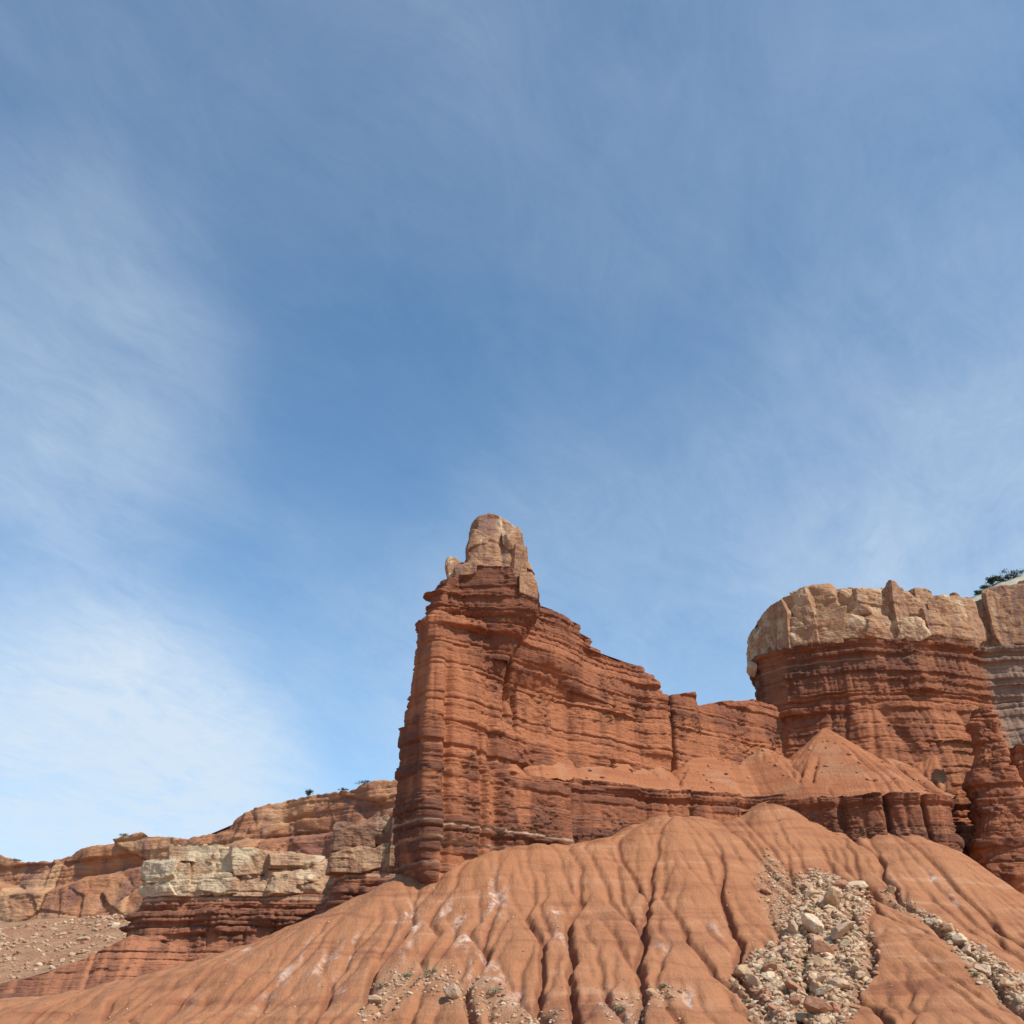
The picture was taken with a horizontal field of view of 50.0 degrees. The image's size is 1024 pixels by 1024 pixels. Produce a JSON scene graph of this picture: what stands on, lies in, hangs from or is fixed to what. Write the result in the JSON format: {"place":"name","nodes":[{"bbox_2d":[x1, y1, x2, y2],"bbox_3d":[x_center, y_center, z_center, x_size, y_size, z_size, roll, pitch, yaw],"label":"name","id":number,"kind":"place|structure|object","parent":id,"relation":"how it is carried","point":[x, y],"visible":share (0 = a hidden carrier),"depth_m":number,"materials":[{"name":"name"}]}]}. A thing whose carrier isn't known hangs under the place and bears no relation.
{"place":"outdoors","nodes":[
{"label":"outdoors","id":0,"kind":"place"},
{"bbox_2d":[0,915,128,982],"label":"talus slope","id":1,"kind":"structure","parent":0,"point":[35,956],"depth_m":565.59,"materials":[{"name":"soil"}]},
{"bbox_2d":[0,913,130,981],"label":"rubble","id":2,"kind":"object","parent":1,"relation":"on","point":[111,924],"visible":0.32,"depth_m":567.35,"materials":[{"name":"stone"}]},
{"bbox_2d":[0,815,395,998],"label":"butte","id":3,"kind":"object","parent":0,"point":[201,901],"visible":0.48,"depth_m":315.26,"materials":[{"name":"brown stone"}]},
{"bbox_2d":[0,780,397,922],"bbox_3d":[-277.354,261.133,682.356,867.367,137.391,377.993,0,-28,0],"label":"sandstone cliff","id":4,"kind":"structure","parent":0,"point":[98,880],"depth_m":667.96,"materials":[{"name":"brown stone"}]},
{"bbox_2d":[305,788,312,797],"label":"juniper","id":5,"kind":"object","parent":4,"relation":"on","point":[309,792],"visible":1,"depth_m":641.69,"materials":[{"name":"green plant"}]},
{"bbox_2d":[0,801,1023,1023],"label":"hillside","id":6,"kind":"structure","parent":0,"point":[256,974],"depth_m":170.49,"materials":[{"name":"red soil"}]},
{"bbox_2d":[368,995,381,1003],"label":"boulder","id":7,"kind":"object","parent":6,"relation":"on","point":[376,999],"visible":1,"depth_m":149.32,"materials":[{"name":"beige stone"}]},
{"bbox_2d":[401,972,413,977],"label":"desert shrub","id":8,"kind":"object","parent":6,"relation":"on","point":[405,975],"visible":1,"depth_m":155.76,"materials":[{"name":"green plant"}]},
{"bbox_2d":[422,968,437,974],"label":"desert shrub","id":9,"kind":"object","parent":6,"relation":"on","point":[427,970],"visible":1,"depth_m":156.27,"materials":[{"name":"green plant"}]},
{"bbox_2d":[444,983,461,998],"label":"boulder","id":10,"kind":"object","parent":6,"relation":"on","point":[453,991],"visible":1,"depth_m":147.43,"materials":[{"name":"beige stone"}]},
{"bbox_2d":[487,987,501,993],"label":"desert shrub","id":11,"kind":"object","parent":6,"relation":"on","point":[492,990],"visible":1,"depth_m":147.47,"materials":[{"name":"green plant"}]},
{"bbox_2d":[44,819,1023,1023],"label":"rubble","id":12,"kind":"object","parent":6,"relation":"on","point":[782,969],"visible":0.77,"depth_m":159.46,"materials":[{"name":"stone"}]},
{"bbox_2d":[392,513,788,884],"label":"rock tower","id":13,"kind":"structure","parent":6,"relation":"on","point":[508,669],"depth_m":222.86,"materials":[{"name":"brown stone"}]},
{"bbox_2d":[613,1005,627,1010],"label":"desert shrub","id":14,"kind":"object","parent":6,"relation":"on","point":[620,1008],"visible":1,"depth_m":141.62,"materials":[{"name":"green plant"}]},
{"bbox_2d":[645,988,655,996],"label":"boulder","id":15,"kind":"object","parent":6,"relation":"on","point":[650,992],"visible":1,"depth_m":147.68,"materials":[{"name":"stone"}]},
{"bbox_2d":[733,964,752,979],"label":"boulder","id":16,"kind":"object","parent":6,"relation":"on","point":[739,971],"visible":0.81,"depth_m":158.63,"materials":[{"name":"stone"}]},
{"bbox_2d":[745,973,759,985],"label":"boulder","id":17,"kind":"object","parent":6,"relation":"on","point":[752,979],"visible":1,"depth_m":154.44,"materials":[{"name":"beige stone"}]},
{"bbox_2d":[756,987,766,995],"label":"boulder","id":18,"kind":"object","parent":6,"relation":"on","point":[762,990],"visible":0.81,"depth_m":151.89,"materials":[{"name":"brown stone"}]},
{"bbox_2d":[760,887,771,894],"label":"boulder","id":19,"kind":"object","parent":6,"relation":"on","point":[765,890],"visible":1,"depth_m":191.50,"materials":[{"name":"brown stone"}]},
{"bbox_2d":[760,971,774,980],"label":"boulder","id":20,"kind":"object","parent":6,"relation":"on","point":[767,975],"visible":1,"depth_m":155.87,"materials":[{"name":"beige stone"}]},
{"bbox_2d":[764,1018,770,1023],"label":"boulder","id":21,"kind":"object","parent":6,"relation":"on","point":[766,1021],"visible":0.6,"depth_m":143.11,"materials":[{"name":"brown stone"}]},
{"bbox_2d":[762,962,776,970],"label":"boulder","id":22,"kind":"object","parent":6,"relation":"on","point":[772,965],"visible":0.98,"depth_m":158.42,"materials":[{"name":"brown stone"}]},
{"bbox_2d":[764,957,777,963],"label":"boulder","id":23,"kind":"object","parent":6,"relation":"on","point":[773,959],"visible":0.64,"depth_m":160.99,"materials":[{"name":"grey stone"}]},
{"bbox_2d":[768,1003,783,1011],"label":"boulder","id":24,"kind":"object","parent":6,"relation":"on","point":[771,1007],"visible":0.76,"depth_m":143.56,"materials":[{"name":"brown stone"}]},
{"bbox_2d":[776,944,783,951],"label":"boulder","id":25,"kind":"object","parent":6,"relation":"on","point":[779,948],"visible":0.34,"depth_m":168.88,"materials":[{"name":"beige stone"}]},
{"bbox_2d":[784,961,791,969],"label":"boulder","id":26,"kind":"object","parent":6,"relation":"on","point":[788,965],"visible":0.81,"depth_m":161.46,"materials":[{"name":"beige stone"}]},
{"bbox_2d":[787,919,797,933],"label":"boulder","id":27,"kind":"object","parent":6,"relation":"on","point":[792,926],"visible":0.97,"depth_m":174.27,"materials":[{"name":"beige stone"}]},
{"bbox_2d":[785,978,802,989],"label":"boulder","id":28,"kind":"object","parent":6,"relation":"on","point":[790,984],"visible":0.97,"depth_m":151.14,"materials":[{"name":"brown stone"}]},
{"bbox_2d":[789,995,800,1004],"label":"boulder","id":29,"kind":"object","parent":6,"relation":"on","point":[794,999],"visible":1,"depth_m":145.98,"materials":[{"name":"brown stone"}]},
{"bbox_2d":[791,978,801,982],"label":"boulder","id":30,"kind":"object","parent":6,"relation":"on","point":[795,980],"visible":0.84,"depth_m":153.84,"materials":[{"name":"grey stone"}]},
{"bbox_2d":[794,1013,808,1022],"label":"boulder","id":31,"kind":"object","parent":6,"relation":"on","point":[799,1016],"visible":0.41,"depth_m":142.87,"materials":[{"name":"stone"}]},
{"bbox_2d":[799,906,806,912],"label":"boulder","id":32,"kind":"object","parent":6,"relation":"on","point":[801,908],"visible":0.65,"depth_m":184.23,"materials":[{"name":"beige stone"}]},
{"bbox_2d":[803,882,812,887],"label":"boulder","id":33,"kind":"object","parent":6,"relation":"on","point":[806,884],"visible":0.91,"depth_m":197.37,"materials":[{"name":"beige stone"}]},
{"bbox_2d":[807,974,816,979],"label":"boulder","id":34,"kind":"object","parent":6,"relation":"on","point":[811,977],"visible":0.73,"depth_m":153.43,"materials":[{"name":"stone"}]},
{"bbox_2d":[801,913,823,933],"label":"boulder","id":35,"kind":"object","parent":6,"relation":"on","point":[811,923],"visible":0.9,"depth_m":174.48,"materials":[{"name":"beige stone"}]},
{"bbox_2d":[804,890,820,898],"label":"boulder","id":36,"kind":"object","parent":6,"relation":"on","point":[809,894],"visible":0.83,"depth_m":192.53,"materials":[{"name":"stone"}]},
{"bbox_2d":[810,935,822,943],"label":"boulder","id":37,"kind":"object","parent":6,"relation":"on","point":[816,937],"visible":0.66,"depth_m":169.51,"materials":[{"name":"stone"}]},
{"bbox_2d":[803,995,832,1013],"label":"boulder","id":38,"kind":"object","parent":6,"relation":"on","point":[813,1005],"visible":0.95,"depth_m":141.47,"materials":[{"name":"brown stone"}]},
{"bbox_2d":[811,975,826,985],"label":"boulder","id":39,"kind":"object","parent":6,"relation":"on","point":[821,979],"visible":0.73,"depth_m":152.32,"materials":[{"name":"beige stone"}]},
{"bbox_2d":[812,956,827,966],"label":"boulder","id":40,"kind":"object","parent":6,"relation":"on","point":[818,961],"visible":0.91,"depth_m":158.25,"materials":[{"name":"stone"}]},
{"bbox_2d":[818,897,823,905],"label":"boulder","id":41,"kind":"object","parent":6,"relation":"on","point":[820,900],"visible":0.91,"depth_m":189.22,"materials":[{"name":"beige stone"}]},
{"bbox_2d":[815,987,828,995],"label":"boulder","id":42,"kind":"object","parent":6,"relation":"on","point":[820,991],"visible":1,"depth_m":148.54,"materials":[{"name":"beige stone"}]},
{"bbox_2d":[815,1015,828,1023],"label":"boulder","id":43,"kind":"object","parent":6,"relation":"on","point":[822,1018],"visible":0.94,"depth_m":139.00,"materials":[{"name":"stone"}]},
{"bbox_2d":[810,939,834,954],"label":"boulder","id":44,"kind":"object","parent":6,"relation":"on","point":[818,946],"visible":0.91,"depth_m":163.62,"materials":[{"name":"brown stone"}]},
{"bbox_2d":[823,908,836,914],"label":"boulder","id":45,"kind":"object","parent":6,"relation":"on","point":[828,911],"visible":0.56,"depth_m":184.34,"materials":[{"name":"stone"}]},
{"bbox_2d":[823,886,840,908],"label":"boulder","id":46,"kind":"object","parent":6,"relation":"on","point":[832,895],"visible":0.95,"depth_m":187.62,"materials":[{"name":"stone"}]},
{"bbox_2d":[830,1002,840,1014],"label":"boulder","id":47,"kind":"object","parent":6,"relation":"on","point":[836,1007],"visible":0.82,"depth_m":141.84,"materials":[{"name":"brown stone"}]},
{"bbox_2d":[831,945,840,950],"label":"boulder","id":48,"kind":"object","parent":6,"relation":"on","point":[835,947],"visible":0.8,"depth_m":164.55,"materials":[{"name":"brown stone"}]},
{"bbox_2d":[826,978,849,988],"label":"boulder","id":49,"kind":"object","parent":6,"relation":"on","point":[842,983],"visible":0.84,"depth_m":150.75,"materials":[{"name":"beige stone"}]},
{"bbox_2d":[833,880,847,888],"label":"boulder","id":50,"kind":"object","parent":6,"relation":"on","point":[841,884],"visible":0.89,"depth_m":197.43,"materials":[{"name":"brown stone"}]},
{"bbox_2d":[831,921,855,939],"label":"boulder","id":51,"kind":"object","parent":6,"relation":"on","point":[839,930],"visible":1,"depth_m":167.63,"materials":[{"name":"beige stone"}]},
{"bbox_2d":[838,939,848,948],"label":"boulder","id":52,"kind":"object","parent":6,"relation":"on","point":[843,943],"visible":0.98,"depth_m":164.66,"materials":[{"name":"grey stone"}]},
{"bbox_2d":[850,924,858,929],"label":"boulder","id":53,"kind":"object","parent":6,"relation":"on","point":[855,927],"visible":0.66,"depth_m":176.81,"materials":[{"name":"grey stone"}]},
{"bbox_2d":[850,963,861,973],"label":"boulder","id":54,"kind":"object","parent":6,"relation":"on","point":[855,967],"visible":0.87,"depth_m":157.09,"materials":[{"name":"grey stone"}]},
{"bbox_2d":[848,881,867,890],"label":"boulder","id":55,"kind":"object","parent":6,"relation":"on","point":[858,885],"visible":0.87,"depth_m":198.54,"materials":[{"name":"beige stone"}]},
{"bbox_2d":[852,892,863,896],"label":"boulder","id":56,"kind":"object","parent":6,"relation":"on","point":[858,894],"visible":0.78,"depth_m":194.35,"materials":[{"name":"brown stone"}]},
{"bbox_2d":[855,970,865,978],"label":"boulder","id":57,"kind":"object","parent":6,"relation":"on","point":[860,974],"visible":1,"depth_m":156.21,"materials":[{"name":"beige stone"}]},
{"bbox_2d":[746,580,1023,894],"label":"mesa","id":58,"kind":"structure","parent":6,"relation":"on","point":[895,671],"depth_m":269.06,"materials":[{"name":"brown stone"}]},
{"bbox_2d":[746,661,757,676],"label":"boulder","id":59,"kind":"object","parent":58,"relation":"on","point":[752,666],"visible":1,"depth_m":282.80,"materials":[{"name":"beige stone"}]},
{"bbox_2d":[887,885,895,894],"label":"boulder","id":60,"kind":"object","parent":6,"relation":"on","point":[891,889],"visible":1,"depth_m":196.81,"materials":[{"name":"stone"}]},
{"bbox_2d":[925,918,941,926],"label":"boulder","id":61,"kind":"object","parent":6,"relation":"on","point":[929,922],"visible":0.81,"depth_m":182.93,"materials":[{"name":"beige stone"}]},
{"bbox_2d":[939,922,947,927],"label":"boulder","id":62,"kind":"object","parent":6,"relation":"on","point":[942,925],"visible":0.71,"depth_m":179.92,"materials":[{"name":"brown stone"}]},
{"bbox_2d":[942,923,953,931],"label":"boulder","id":63,"kind":"object","parent":6,"relation":"on","point":[949,927],"visible":1,"depth_m":177.91,"materials":[{"name":"stone"}]},
{"bbox_2d":[952,933,968,945],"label":"boulder","id":64,"kind":"object","parent":6,"relation":"on","point":[959,939],"visible":0.98,"depth_m":170.38,"materials":[{"name":"beige stone"}]},
{"bbox_2d":[961,945,971,955],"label":"boulder","id":65,"kind":"object","parent":6,"relation":"on","point":[966,950],"visible":0.91,"depth_m":165.72,"materials":[{"name":"beige stone"}]},
{"bbox_2d":[974,966,986,972],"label":"boulder","id":66,"kind":"object","parent":6,"relation":"on","point":[980,969],"visible":1,"depth_m":156.43,"materials":[{"name":"beige stone"}]},
{"bbox_2d":[979,945,986,952],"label":"boulder","id":67,"kind":"object","parent":6,"relation":"on","point":[983,948],"visible":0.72,"depth_m":165.71,"materials":[{"name":"beige stone"}]},
{"bbox_2d":[980,956,988,961],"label":"boulder","id":68,"kind":"object","parent":6,"relation":"on","point":[982,959],"visible":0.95,"depth_m":161.36,"materials":[{"name":"stone"}]},
{"bbox_2d":[979,964,991,979],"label":"boulder","id":69,"kind":"object","parent":6,"relation":"on","point":[987,968],"visible":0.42,"depth_m":158.95,"materials":[{"name":"beige stone"}]},
{"bbox_2d":[998,968,1006,973],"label":"boulder","id":70,"kind":"object","parent":6,"relation":"on","point":[1001,970],"visible":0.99,"depth_m":157.06,"materials":[{"name":"beige stone"}]},
{"bbox_2d":[998,962,1008,967],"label":"boulder","id":71,"kind":"object","parent":6,"relation":"on","point":[1005,964],"visible":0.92,"depth_m":159.12,"materials":[{"name":"stone"}]},
{"bbox_2d":[999,979,1015,988],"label":"boulder","id":72,"kind":"object","parent":6,"relation":"on","point":[1003,983],"visible":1,"depth_m":151.05,"materials":[{"name":"stone"}]},
{"bbox_2d":[1014,995,1022,1003],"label":"boulder","id":73,"kind":"object","parent":6,"relation":"on","point":[1018,999],"visible":1,"depth_m":147.66,"materials":[{"name":"grey stone"}]},
{"bbox_2d":[1016,980,1023,986],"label":"boulder","id":74,"kind":"object","parent":6,"relation":"on","point":[1021,983],"visible":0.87,"depth_m":152.06,"materials":[{"name":"stone"}]},
{"bbox_2d":[0,0,1023,861],"label":"sky","id":75,"kind":"structure","parent":0,"point":[717,305],"materials":[{"name":"blue"}]},
{"bbox_2d":[506,728,956,798],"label":"scree slope","id":76,"kind":"structure","parent":0,"point":[835,778],"depth_m":240.17,"materials":[{"name":"orange soil"}]},
{"bbox_2d":[541,739,951,795],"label":"rubble","id":77,"kind":"object","parent":76,"relation":"on","point":[726,773],"visible":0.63,"depth_m":242.26,"materials":[{"name":"brown stone"}]},
{"bbox_2d":[971,574,1023,600],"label":"hill","id":78,"kind":"structure","parent":0,"point":[1015,580],"depth_m":308.29,"materials":[{"name":"beige stone"}]},
{"bbox_2d":[974,590,981,595],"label":"juniper","id":79,"kind":"object","parent":78,"relation":"on","point":[977,591],"visible":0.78,"depth_m":308.71,"materials":[{"name":"green plant"}]},
{"bbox_2d":[978,584,992,588],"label":"juniper","id":80,"kind":"object","parent":78,"relation":"on","point":[984,587],"visible":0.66,"depth_m":308.81,"materials":[{"name":"green plant"}]},
{"bbox_2d":[985,575,1000,584],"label":"juniper","id":81,"kind":"object","parent":78,"relation":"on","point":[991,580],"visible":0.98,"depth_m":310.03,"materials":[{"name":"green plant"}]},
{"bbox_2d":[997,575,1007,581],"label":"juniper","id":82,"kind":"object","parent":78,"relation":"on","point":[1001,579],"visible":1,"depth_m":310.49,"materials":[{"name":"green plant"}]},
{"bbox_2d":[992,568,1023,577],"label":"juniper","id":83,"kind":"object","parent":78,"relation":"on","point":[1015,572],"visible":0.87,"depth_m":311.19,"materials":[{"name":"green plant"}]},
{"bbox_2d":[1004,574,1017,578],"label":"juniper","id":84,"kind":"object","parent":78,"relation":"on","point":[1007,576],"visible":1,"depth_m":310.49,"materials":[{"name":"green plant"}]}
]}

